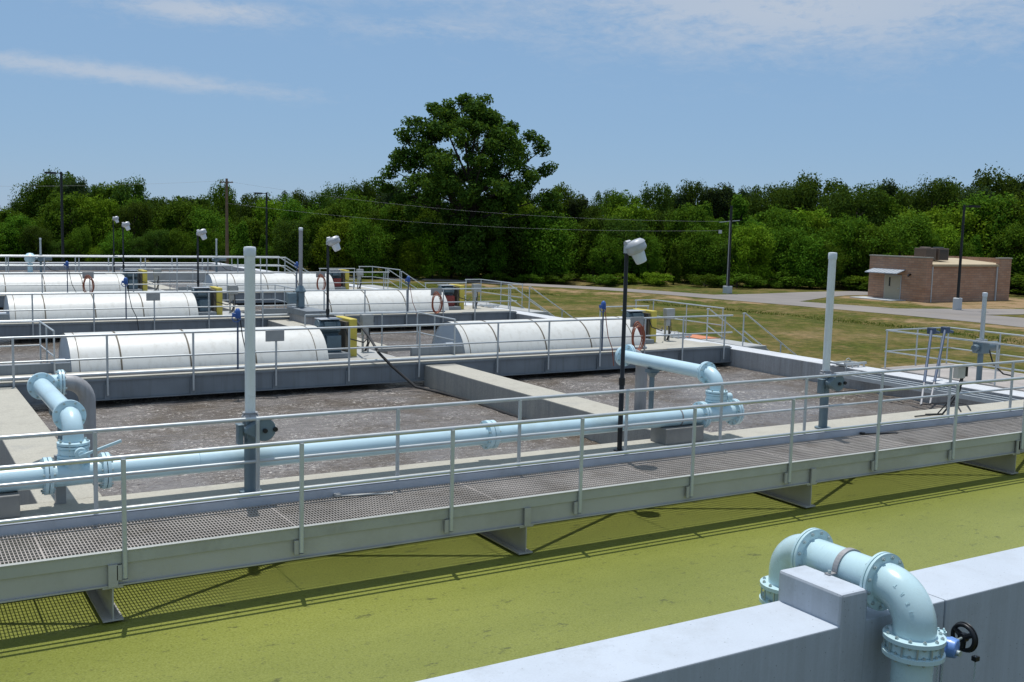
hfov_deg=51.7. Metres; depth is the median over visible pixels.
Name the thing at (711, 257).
tree
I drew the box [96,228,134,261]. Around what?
tree
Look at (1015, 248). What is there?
tree
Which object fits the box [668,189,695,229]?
tree
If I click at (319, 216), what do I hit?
tree
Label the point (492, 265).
tree
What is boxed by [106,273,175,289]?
concrete wall
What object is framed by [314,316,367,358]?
rotor drive
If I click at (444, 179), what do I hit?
tree
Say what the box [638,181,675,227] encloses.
tree
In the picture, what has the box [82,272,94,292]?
hose rack
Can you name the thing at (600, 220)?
tree
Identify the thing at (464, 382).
concrete wall
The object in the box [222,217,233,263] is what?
tree
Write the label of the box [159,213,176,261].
tree
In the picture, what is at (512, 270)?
tree
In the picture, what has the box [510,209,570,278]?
tree
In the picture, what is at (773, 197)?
tree
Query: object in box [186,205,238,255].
tree
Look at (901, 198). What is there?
tree
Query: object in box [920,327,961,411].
probe pole
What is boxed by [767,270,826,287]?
bush
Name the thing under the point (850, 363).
weir gate frame
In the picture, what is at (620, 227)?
tree
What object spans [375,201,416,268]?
tree
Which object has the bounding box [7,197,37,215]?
tree
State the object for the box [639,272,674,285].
bush
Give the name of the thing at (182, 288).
motor platform
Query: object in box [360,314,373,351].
control box
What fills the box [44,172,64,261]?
site light
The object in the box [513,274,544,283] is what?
bush
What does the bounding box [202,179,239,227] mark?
tree
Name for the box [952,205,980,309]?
site light
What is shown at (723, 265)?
tree
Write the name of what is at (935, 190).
tree
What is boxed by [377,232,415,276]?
tree
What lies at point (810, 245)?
tree
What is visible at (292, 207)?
tree
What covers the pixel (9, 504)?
pipe support block
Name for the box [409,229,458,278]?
tree
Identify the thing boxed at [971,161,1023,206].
tree
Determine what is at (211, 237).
tree
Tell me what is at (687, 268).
tree
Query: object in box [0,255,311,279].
walkway
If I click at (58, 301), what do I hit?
rotor cover
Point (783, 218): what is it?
tree
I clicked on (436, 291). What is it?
hose rack
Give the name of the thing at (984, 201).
tree
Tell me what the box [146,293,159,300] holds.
blank plate
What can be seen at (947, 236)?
tree
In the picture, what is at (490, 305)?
weir gate frame
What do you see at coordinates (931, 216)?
tree
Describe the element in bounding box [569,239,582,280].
tree
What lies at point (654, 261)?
tree
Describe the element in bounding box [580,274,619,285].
bush
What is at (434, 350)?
motor platform
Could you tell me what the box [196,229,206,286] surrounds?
pole lamp
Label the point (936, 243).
tree
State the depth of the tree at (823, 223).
111.24 m
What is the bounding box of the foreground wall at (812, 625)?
[416,546,1023,681]
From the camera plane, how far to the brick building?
90.56 m
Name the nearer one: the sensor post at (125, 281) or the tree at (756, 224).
the sensor post at (125, 281)
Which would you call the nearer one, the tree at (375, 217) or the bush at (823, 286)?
the bush at (823, 286)
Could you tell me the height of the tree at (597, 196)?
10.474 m
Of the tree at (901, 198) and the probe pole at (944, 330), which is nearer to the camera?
the probe pole at (944, 330)
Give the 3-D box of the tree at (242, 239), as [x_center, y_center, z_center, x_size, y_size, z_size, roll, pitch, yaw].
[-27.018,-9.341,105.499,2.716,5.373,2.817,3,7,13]
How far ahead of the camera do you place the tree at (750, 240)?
103.89 m
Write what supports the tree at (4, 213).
on the lawn at (804, 337)
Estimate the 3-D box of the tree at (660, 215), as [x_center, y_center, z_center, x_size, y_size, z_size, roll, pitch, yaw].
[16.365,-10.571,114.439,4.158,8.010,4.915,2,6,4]
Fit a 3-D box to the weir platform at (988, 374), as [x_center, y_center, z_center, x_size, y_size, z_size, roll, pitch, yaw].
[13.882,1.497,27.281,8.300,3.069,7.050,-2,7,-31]
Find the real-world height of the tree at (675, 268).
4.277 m
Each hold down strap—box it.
[334,492,392,496]
[860,432,897,434]
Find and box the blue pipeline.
[0,344,744,503]
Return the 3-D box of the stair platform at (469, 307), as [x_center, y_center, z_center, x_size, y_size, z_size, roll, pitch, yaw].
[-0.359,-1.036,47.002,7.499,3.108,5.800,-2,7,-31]
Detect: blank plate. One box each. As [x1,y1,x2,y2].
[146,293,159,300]
[265,330,283,341]
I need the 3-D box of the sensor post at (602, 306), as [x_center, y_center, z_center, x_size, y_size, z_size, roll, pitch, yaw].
[2.685,-0.212,30.145,0.565,1.882,0.149,-2,7,-31]
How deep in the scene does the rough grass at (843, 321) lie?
73.11 m
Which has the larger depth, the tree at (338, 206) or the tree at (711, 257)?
the tree at (338, 206)
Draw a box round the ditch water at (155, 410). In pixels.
[0,270,946,496]
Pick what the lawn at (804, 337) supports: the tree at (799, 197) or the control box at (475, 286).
the tree at (799, 197)
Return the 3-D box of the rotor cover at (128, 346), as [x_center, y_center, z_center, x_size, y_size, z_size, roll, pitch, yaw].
[-8.068,0.535,26.516,6.560,1.676,2.211,-2,7,-31]
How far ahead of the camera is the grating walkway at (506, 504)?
14.50 m
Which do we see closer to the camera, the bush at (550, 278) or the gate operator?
the gate operator
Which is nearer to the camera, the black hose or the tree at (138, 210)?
the black hose
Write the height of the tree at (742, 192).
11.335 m
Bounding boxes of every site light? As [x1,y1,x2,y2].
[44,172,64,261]
[254,192,267,269]
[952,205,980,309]
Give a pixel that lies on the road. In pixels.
(1008, 321)
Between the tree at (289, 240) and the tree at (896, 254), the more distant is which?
the tree at (896, 254)
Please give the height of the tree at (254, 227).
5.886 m
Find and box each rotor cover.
[0,274,126,292]
[0,293,198,319]
[50,325,328,371]
[203,273,334,289]
[287,290,448,312]
[431,316,641,353]
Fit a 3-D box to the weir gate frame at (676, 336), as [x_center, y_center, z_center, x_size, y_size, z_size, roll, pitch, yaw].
[5.522,-0.096,35.585,0.840,0.482,0.600,-2,7,-31]
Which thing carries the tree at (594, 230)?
on the lawn at (804, 337)
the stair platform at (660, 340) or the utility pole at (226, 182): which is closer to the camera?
the stair platform at (660, 340)
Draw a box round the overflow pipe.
[759,528,979,681]
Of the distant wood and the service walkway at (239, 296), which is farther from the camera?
the distant wood
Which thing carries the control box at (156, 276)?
on the motor platform at (182, 288)
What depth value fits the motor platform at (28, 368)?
23.78 m
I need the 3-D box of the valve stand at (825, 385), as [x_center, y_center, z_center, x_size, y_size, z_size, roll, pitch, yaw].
[5.964,0.007,19.733,0.502,3.310,0.400,-2,7,-31]
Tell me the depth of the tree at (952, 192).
126.51 m
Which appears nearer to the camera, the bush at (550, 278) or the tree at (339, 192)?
the bush at (550, 278)
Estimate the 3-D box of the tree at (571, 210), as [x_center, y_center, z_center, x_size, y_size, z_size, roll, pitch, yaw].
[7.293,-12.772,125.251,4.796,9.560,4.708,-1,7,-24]
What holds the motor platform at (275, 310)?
attached to the service walkway at (93, 324)
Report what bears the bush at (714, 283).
on the lawn at (804, 337)
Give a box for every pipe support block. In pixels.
[0,491,19,518]
[650,424,703,444]
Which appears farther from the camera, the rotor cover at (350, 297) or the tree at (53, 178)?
the tree at (53, 178)
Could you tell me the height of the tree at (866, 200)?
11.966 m
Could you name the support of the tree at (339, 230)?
on the lawn at (804, 337)
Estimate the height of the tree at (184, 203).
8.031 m
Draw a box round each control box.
[153,269,161,289]
[228,285,237,312]
[356,269,363,288]
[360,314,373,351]
[471,284,480,307]
[663,308,674,340]
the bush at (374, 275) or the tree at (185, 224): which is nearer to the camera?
the bush at (374, 275)
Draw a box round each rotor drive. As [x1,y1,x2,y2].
[123,269,154,290]
[191,286,231,315]
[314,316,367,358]
[329,269,354,289]
[438,284,469,309]
[621,308,662,343]
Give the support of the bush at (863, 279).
on the lawn at (804, 337)
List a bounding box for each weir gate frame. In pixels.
[477,302,499,307]
[670,331,691,338]
[830,358,866,371]
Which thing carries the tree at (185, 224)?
on the lawn at (804, 337)
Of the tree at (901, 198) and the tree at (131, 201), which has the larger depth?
the tree at (901, 198)
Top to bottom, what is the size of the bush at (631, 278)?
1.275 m
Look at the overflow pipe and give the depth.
10.10 m
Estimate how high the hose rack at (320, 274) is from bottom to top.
1.001 m
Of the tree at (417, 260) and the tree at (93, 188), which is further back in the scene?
the tree at (93, 188)
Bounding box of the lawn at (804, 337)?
[35,258,1023,410]
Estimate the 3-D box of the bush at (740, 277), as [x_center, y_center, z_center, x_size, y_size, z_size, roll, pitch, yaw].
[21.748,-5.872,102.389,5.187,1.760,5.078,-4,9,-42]
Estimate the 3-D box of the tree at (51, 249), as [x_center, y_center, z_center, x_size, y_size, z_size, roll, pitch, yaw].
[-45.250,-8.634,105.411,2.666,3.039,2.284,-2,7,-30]
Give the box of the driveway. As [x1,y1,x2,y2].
[713,291,867,302]
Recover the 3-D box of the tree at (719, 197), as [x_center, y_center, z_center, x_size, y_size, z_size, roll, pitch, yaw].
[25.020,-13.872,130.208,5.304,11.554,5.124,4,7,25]
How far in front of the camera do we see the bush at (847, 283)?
102.40 m
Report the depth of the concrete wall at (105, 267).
79.39 m
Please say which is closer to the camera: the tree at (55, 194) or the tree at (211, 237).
the tree at (211, 237)
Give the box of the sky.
[0,0,1023,210]
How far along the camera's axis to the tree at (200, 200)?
128.87 m
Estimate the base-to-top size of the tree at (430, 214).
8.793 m
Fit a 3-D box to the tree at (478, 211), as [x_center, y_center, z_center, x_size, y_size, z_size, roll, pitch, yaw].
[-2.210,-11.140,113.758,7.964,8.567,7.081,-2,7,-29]
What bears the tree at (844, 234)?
on the lawn at (804, 337)
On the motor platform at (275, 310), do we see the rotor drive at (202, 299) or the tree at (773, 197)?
the rotor drive at (202, 299)
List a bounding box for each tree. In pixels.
[0,206,27,261]
[0,213,38,261]
[0,223,17,261]
[0,239,19,261]
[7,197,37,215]
[9,173,55,221]
[17,224,52,261]
[23,217,44,251]
[30,165,78,237]
[30,191,105,261]
[39,190,67,261]
[45,240,68,261]
[58,224,92,261]
[63,175,89,228]
[70,193,126,261]
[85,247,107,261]
[86,182,108,215]
[91,180,142,207]
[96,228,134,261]
[105,175,153,259]
[106,195,143,258]
[114,198,158,261]
[119,236,148,261]
[142,228,173,261]
[148,218,162,255]
[149,195,177,224]
[150,198,221,260]
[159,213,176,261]
[167,228,196,261]
[169,196,195,233]
[183,193,211,238]
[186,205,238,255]
[191,220,212,261]
[201,228,231,262]
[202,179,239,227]
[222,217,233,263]
[224,202,241,221]
[229,216,273,260]
[229,220,252,266]
[232,192,273,226]
[248,195,291,269]
[255,234,269,269]
[258,245,282,271]
[269,194,322,253]
[269,217,312,273]
[275,189,307,217]
[295,209,334,271]
[300,196,319,213]
[307,190,339,211]
[309,244,326,270]
[310,216,361,274]
[312,204,342,264]
[320,181,360,205]
[328,199,348,226]
[334,235,365,275]
[341,190,383,252]
[344,213,395,274]
[347,177,378,215]
[358,203,418,274]
[360,179,396,211]
[369,92,563,278]
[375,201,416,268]
[377,180,403,208]
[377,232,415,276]
[396,238,428,277]
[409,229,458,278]
[411,199,444,236]
[427,218,445,245]
[476,203,508,275]
[481,213,535,281]
[482,237,514,276]
[495,196,535,237]
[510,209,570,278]
[514,213,579,280]
[523,193,538,208]
[537,208,569,249]
[539,181,583,223]
[554,194,591,231]
[559,213,585,278]
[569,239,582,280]
[570,222,599,275]
[575,204,604,224]
[577,214,610,244]
[578,218,605,277]
[585,231,623,276]
[588,190,617,215]
[596,189,641,216]
[602,215,648,282]
[604,202,665,277]
[627,203,673,265]
[631,234,666,280]
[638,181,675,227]
[651,207,683,279]
[659,202,722,282]
[665,242,682,284]
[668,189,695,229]
[675,226,712,283]
[676,178,716,224]
[683,223,728,284]
[692,201,714,227]
[695,182,735,223]
[712,217,736,276]
[714,186,748,218]
[714,238,742,279]
[722,221,777,287]
[723,194,753,280]
[738,186,761,215]
[738,206,800,280]
[740,217,787,271]
[744,181,794,218]
[764,204,825,272]
[767,225,815,286]
[775,182,803,210]
[777,181,819,216]
[784,234,832,287]
[789,167,855,215]
[789,205,831,237]
[806,211,837,236]
[811,192,854,228]
[813,238,851,283]
[816,213,877,287]
[820,180,891,228]
[843,224,889,287]
[852,188,904,225]
[856,210,936,262]
[876,178,911,217]
[882,183,922,219]
[885,225,904,255]
[888,205,945,245]
[903,174,961,220]
[906,233,949,255]
[920,184,963,210]
[924,204,960,235]
[929,222,963,255]
[938,177,980,209]
[940,190,1023,256]
[940,204,1003,257]
[948,238,979,256]
[956,184,1000,218]
[968,197,1022,237]
[969,234,984,257]
[970,192,1023,237]
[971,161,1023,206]
[986,221,1023,289]
[989,235,1008,257]
[999,174,1023,197]
[1006,236,1023,278]
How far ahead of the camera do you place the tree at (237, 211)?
127.60 m
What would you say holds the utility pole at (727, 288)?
on the lawn at (804, 337)
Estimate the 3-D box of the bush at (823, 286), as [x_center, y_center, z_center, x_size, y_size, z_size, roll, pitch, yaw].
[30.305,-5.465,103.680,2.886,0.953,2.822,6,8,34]
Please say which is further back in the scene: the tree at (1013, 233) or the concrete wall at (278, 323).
the tree at (1013, 233)
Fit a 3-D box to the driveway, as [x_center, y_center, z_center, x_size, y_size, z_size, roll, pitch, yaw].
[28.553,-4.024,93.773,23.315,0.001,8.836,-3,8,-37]
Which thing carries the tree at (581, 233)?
on the lawn at (804, 337)
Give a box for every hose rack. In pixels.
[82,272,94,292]
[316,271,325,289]
[431,288,442,313]
[630,317,644,350]
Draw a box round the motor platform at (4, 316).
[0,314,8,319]
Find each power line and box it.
[228,181,655,220]
[228,203,615,230]
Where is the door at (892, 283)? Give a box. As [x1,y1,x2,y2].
[884,275,900,298]
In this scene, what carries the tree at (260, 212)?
on the lawn at (804, 337)
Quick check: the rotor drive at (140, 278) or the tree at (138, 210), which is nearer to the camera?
the rotor drive at (140, 278)
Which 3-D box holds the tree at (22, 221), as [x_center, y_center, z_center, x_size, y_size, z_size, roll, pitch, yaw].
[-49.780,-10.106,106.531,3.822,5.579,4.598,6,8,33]
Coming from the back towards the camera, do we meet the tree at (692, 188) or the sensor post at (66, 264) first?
the tree at (692, 188)
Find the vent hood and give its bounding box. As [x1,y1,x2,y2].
[24,253,34,271]
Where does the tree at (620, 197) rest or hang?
on the lawn at (804, 337)
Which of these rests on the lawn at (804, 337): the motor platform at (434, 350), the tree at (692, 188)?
the tree at (692, 188)
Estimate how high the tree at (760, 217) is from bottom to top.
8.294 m
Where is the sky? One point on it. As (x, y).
(289, 95)
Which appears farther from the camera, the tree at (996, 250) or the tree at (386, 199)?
the tree at (386, 199)
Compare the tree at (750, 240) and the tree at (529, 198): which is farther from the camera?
the tree at (529, 198)
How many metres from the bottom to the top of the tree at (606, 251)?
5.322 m
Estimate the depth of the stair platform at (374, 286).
57.28 m
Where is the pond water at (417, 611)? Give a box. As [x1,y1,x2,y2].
[0,452,1023,681]
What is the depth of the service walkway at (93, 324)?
37.06 m
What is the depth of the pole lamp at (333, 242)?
28.37 m
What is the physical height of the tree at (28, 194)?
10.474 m
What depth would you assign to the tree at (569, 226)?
109.23 m
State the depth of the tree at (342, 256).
104.67 m
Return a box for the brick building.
[865,247,1012,301]
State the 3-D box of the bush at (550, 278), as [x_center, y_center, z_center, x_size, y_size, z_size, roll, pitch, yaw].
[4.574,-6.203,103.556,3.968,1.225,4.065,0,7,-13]
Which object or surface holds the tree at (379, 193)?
on the lawn at (804, 337)
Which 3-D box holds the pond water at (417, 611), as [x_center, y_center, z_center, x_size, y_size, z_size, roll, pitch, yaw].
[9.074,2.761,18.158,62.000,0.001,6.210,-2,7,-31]
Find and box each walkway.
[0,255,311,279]
[0,272,389,306]
[0,288,516,339]
[0,315,732,404]
[0,360,1023,622]
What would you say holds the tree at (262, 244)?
on the lawn at (804, 337)
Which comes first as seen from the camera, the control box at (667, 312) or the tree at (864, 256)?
the control box at (667, 312)
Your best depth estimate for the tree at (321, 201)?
120.78 m
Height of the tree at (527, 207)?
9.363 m
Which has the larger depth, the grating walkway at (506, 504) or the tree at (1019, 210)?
the tree at (1019, 210)
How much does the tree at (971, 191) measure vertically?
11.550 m
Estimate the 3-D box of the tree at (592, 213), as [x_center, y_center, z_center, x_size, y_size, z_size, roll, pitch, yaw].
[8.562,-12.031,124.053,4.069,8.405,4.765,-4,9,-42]
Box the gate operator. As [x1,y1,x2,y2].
[286,227,325,325]
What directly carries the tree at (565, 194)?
on the lawn at (804, 337)
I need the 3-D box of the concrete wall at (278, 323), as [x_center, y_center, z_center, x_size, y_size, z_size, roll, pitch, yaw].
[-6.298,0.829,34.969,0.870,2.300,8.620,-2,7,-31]
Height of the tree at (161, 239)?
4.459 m
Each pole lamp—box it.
[112,216,118,271]
[122,221,129,270]
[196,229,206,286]
[326,236,340,316]
[613,238,646,451]
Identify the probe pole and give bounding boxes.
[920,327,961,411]
[929,326,970,410]
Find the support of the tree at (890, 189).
on the lawn at (804, 337)
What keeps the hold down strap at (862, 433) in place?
on the grating walkway at (506, 504)
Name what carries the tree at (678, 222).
on the lawn at (804, 337)
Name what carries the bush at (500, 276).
on the lawn at (804, 337)
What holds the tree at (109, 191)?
on the lawn at (804, 337)
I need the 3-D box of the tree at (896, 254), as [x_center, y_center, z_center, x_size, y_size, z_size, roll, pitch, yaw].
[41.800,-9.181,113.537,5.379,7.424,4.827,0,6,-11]
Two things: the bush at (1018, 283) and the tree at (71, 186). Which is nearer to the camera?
the bush at (1018, 283)
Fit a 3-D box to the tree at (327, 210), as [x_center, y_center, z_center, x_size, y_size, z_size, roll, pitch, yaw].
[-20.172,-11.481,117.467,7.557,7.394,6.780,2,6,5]
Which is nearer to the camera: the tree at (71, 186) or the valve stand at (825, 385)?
the valve stand at (825, 385)
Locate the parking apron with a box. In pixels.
[882,308,1023,314]
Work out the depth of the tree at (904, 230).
103.04 m
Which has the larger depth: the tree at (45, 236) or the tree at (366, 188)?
the tree at (366, 188)
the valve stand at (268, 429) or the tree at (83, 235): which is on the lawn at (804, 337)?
the tree at (83, 235)
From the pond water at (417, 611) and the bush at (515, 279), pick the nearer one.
the pond water at (417, 611)
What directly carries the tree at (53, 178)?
on the lawn at (804, 337)
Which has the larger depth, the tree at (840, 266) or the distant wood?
the distant wood
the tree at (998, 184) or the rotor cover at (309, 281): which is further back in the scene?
the tree at (998, 184)
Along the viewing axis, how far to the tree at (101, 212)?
109.95 m
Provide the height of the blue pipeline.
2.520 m
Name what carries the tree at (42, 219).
on the lawn at (804, 337)
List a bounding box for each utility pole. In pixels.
[220,178,232,263]
[719,206,739,293]
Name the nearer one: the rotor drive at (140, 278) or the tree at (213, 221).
the rotor drive at (140, 278)
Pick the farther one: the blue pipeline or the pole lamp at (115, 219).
the pole lamp at (115, 219)
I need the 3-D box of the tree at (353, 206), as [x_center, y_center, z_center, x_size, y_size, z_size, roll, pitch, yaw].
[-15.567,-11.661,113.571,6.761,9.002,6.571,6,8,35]
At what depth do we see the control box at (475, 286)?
45.05 m
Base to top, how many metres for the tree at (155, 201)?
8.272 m
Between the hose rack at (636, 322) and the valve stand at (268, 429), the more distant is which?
the hose rack at (636, 322)
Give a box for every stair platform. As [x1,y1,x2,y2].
[319,266,427,289]
[424,279,572,317]
[599,299,795,354]
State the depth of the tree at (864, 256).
104.85 m
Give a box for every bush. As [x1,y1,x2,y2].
[361,270,387,278]
[482,271,510,280]
[508,277,526,282]
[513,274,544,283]
[541,271,577,282]
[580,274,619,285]
[610,273,640,283]
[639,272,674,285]
[687,273,722,287]
[713,272,769,287]
[749,279,774,287]
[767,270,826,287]
[768,281,790,288]
[809,281,835,288]
[835,276,867,290]
[843,275,868,289]
[1009,270,1023,293]
[1010,280,1023,291]
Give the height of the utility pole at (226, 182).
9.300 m
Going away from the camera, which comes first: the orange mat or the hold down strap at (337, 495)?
the hold down strap at (337, 495)
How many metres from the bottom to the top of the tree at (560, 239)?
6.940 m
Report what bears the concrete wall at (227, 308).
on the lawn at (804, 337)
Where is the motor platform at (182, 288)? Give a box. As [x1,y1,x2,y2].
[120,269,205,290]
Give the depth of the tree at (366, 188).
126.11 m
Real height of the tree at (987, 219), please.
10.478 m
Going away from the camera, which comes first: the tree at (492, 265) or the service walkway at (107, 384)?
the service walkway at (107, 384)
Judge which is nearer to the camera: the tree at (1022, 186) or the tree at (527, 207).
the tree at (527, 207)
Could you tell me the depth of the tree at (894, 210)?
126.60 m
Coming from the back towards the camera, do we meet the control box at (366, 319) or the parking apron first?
the parking apron
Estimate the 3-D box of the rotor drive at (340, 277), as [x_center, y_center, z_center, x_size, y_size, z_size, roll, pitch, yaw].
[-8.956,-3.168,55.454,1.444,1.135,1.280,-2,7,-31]
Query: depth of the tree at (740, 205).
115.39 m
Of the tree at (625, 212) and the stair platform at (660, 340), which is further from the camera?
the tree at (625, 212)
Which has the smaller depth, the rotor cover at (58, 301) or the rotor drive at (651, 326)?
the rotor drive at (651, 326)
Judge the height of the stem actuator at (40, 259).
2.110 m
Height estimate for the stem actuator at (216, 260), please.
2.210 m
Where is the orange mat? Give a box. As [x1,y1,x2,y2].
[685,334,716,338]
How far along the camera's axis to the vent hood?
63.77 m
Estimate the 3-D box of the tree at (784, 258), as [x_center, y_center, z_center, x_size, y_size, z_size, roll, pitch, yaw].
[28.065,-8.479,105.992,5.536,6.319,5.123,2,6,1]
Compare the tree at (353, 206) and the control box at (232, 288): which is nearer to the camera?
the control box at (232, 288)
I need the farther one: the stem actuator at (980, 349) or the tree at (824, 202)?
the tree at (824, 202)
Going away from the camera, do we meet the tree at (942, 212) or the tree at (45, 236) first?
the tree at (45, 236)
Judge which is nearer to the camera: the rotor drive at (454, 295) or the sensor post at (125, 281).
the sensor post at (125, 281)
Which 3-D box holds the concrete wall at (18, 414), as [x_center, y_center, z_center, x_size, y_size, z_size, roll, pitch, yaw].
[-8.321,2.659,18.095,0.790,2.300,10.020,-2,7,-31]
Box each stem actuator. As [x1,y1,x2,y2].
[35,238,59,271]
[212,239,231,271]
[971,292,1010,380]
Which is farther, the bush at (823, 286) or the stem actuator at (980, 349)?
the bush at (823, 286)
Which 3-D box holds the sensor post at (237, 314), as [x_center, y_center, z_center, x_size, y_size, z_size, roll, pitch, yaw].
[-6.293,0.164,24.772,0.565,1.882,0.149,-2,7,-31]
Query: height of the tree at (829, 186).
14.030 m
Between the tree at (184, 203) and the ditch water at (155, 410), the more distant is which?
the tree at (184, 203)
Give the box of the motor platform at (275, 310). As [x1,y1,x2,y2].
[187,284,295,314]
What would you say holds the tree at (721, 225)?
on the lawn at (804, 337)
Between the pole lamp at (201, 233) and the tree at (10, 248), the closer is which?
the pole lamp at (201, 233)
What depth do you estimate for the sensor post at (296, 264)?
51.73 m
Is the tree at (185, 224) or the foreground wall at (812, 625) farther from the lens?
the tree at (185, 224)
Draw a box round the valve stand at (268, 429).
[235,246,277,492]
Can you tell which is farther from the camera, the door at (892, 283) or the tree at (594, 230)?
the tree at (594, 230)
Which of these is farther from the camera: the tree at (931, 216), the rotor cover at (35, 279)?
the tree at (931, 216)
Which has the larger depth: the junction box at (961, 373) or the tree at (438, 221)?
the tree at (438, 221)
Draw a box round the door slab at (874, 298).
[850,296,905,300]
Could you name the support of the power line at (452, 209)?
attached to the utility pole at (226, 182)
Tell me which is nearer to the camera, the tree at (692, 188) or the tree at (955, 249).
the tree at (955, 249)
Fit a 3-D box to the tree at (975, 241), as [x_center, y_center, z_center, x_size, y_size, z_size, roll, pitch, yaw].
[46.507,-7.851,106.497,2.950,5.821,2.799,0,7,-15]
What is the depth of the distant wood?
138.97 m
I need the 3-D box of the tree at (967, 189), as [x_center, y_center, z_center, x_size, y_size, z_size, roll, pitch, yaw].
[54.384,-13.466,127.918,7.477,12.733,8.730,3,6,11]
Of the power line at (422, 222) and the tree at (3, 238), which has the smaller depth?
the power line at (422, 222)
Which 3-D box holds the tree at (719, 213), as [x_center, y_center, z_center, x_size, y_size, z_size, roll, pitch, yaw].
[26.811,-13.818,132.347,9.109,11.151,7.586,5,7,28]
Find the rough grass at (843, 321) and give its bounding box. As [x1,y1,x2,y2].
[355,283,1023,343]
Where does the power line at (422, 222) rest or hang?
attached to the utility pole at (226, 182)
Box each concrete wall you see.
[0,262,210,269]
[0,387,101,504]
[0,399,1023,563]
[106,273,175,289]
[208,262,1023,406]
[222,301,243,310]
[267,319,387,391]
[424,363,709,443]
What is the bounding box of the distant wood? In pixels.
[26,195,823,255]
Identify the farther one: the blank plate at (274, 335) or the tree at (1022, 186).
the tree at (1022, 186)
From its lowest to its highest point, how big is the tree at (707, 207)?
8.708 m
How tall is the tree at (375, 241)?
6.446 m
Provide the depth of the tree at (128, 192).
122.22 m
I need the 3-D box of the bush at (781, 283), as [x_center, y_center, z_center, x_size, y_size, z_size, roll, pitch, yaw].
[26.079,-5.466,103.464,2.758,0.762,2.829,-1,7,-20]
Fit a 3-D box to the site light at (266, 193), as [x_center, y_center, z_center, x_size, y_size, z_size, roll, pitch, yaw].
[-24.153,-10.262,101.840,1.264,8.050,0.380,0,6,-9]
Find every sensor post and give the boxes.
[64,261,75,292]
[121,277,138,330]
[232,308,244,368]
[294,262,298,287]
[405,276,416,316]
[599,301,613,365]
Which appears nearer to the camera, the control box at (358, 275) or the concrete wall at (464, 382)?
the concrete wall at (464, 382)
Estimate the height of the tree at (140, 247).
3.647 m
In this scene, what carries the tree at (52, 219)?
on the lawn at (804, 337)
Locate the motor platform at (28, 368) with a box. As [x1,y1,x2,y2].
[0,321,70,375]
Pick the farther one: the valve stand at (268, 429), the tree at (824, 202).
the tree at (824, 202)
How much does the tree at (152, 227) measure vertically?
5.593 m
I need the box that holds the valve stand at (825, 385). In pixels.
[814,252,846,428]
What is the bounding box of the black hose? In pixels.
[320,312,528,419]
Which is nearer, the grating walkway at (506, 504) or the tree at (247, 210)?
the grating walkway at (506, 504)
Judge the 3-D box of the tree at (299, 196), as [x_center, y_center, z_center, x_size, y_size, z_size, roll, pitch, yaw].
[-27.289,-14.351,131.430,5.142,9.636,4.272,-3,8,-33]
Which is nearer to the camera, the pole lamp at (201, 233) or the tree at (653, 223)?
the pole lamp at (201, 233)
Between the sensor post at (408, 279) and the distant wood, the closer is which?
the sensor post at (408, 279)
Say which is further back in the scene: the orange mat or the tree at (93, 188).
the tree at (93, 188)
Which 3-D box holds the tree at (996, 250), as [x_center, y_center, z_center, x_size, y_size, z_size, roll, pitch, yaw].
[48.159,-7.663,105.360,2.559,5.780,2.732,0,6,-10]
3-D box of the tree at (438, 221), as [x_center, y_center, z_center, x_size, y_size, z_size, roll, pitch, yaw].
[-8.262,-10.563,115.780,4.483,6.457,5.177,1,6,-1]
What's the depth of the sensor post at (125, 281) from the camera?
35.61 m
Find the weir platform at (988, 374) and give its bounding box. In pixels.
[834,327,1023,402]
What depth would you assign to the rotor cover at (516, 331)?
30.85 m
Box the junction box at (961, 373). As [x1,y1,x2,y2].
[914,364,967,416]
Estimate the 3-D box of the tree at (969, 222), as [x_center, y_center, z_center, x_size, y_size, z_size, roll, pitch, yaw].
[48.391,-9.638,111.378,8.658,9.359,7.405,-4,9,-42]
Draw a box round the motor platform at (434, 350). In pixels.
[304,312,463,359]
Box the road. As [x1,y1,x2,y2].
[349,276,1023,326]
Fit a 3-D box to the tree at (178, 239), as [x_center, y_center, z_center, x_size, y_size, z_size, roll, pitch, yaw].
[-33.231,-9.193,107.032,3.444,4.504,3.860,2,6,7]
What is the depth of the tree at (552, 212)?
109.73 m
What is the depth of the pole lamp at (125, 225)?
50.03 m
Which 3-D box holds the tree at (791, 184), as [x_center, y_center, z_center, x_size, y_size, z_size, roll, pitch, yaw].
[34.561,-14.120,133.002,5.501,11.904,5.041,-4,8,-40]
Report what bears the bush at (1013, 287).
on the lawn at (804, 337)
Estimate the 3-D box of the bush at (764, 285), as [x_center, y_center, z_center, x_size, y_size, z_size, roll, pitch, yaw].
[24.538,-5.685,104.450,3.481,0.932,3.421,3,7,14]
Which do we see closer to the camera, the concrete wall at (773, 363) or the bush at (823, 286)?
the concrete wall at (773, 363)
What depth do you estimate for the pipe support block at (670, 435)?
18.21 m
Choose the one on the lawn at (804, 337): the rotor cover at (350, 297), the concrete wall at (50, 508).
the concrete wall at (50, 508)
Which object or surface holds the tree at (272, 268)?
on the lawn at (804, 337)
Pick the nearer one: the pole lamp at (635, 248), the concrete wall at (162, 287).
the pole lamp at (635, 248)
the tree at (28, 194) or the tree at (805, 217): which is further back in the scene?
the tree at (28, 194)
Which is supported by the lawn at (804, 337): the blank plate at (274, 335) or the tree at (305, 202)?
the tree at (305, 202)
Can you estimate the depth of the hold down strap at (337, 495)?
14.68 m
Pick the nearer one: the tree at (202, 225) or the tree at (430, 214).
the tree at (202, 225)

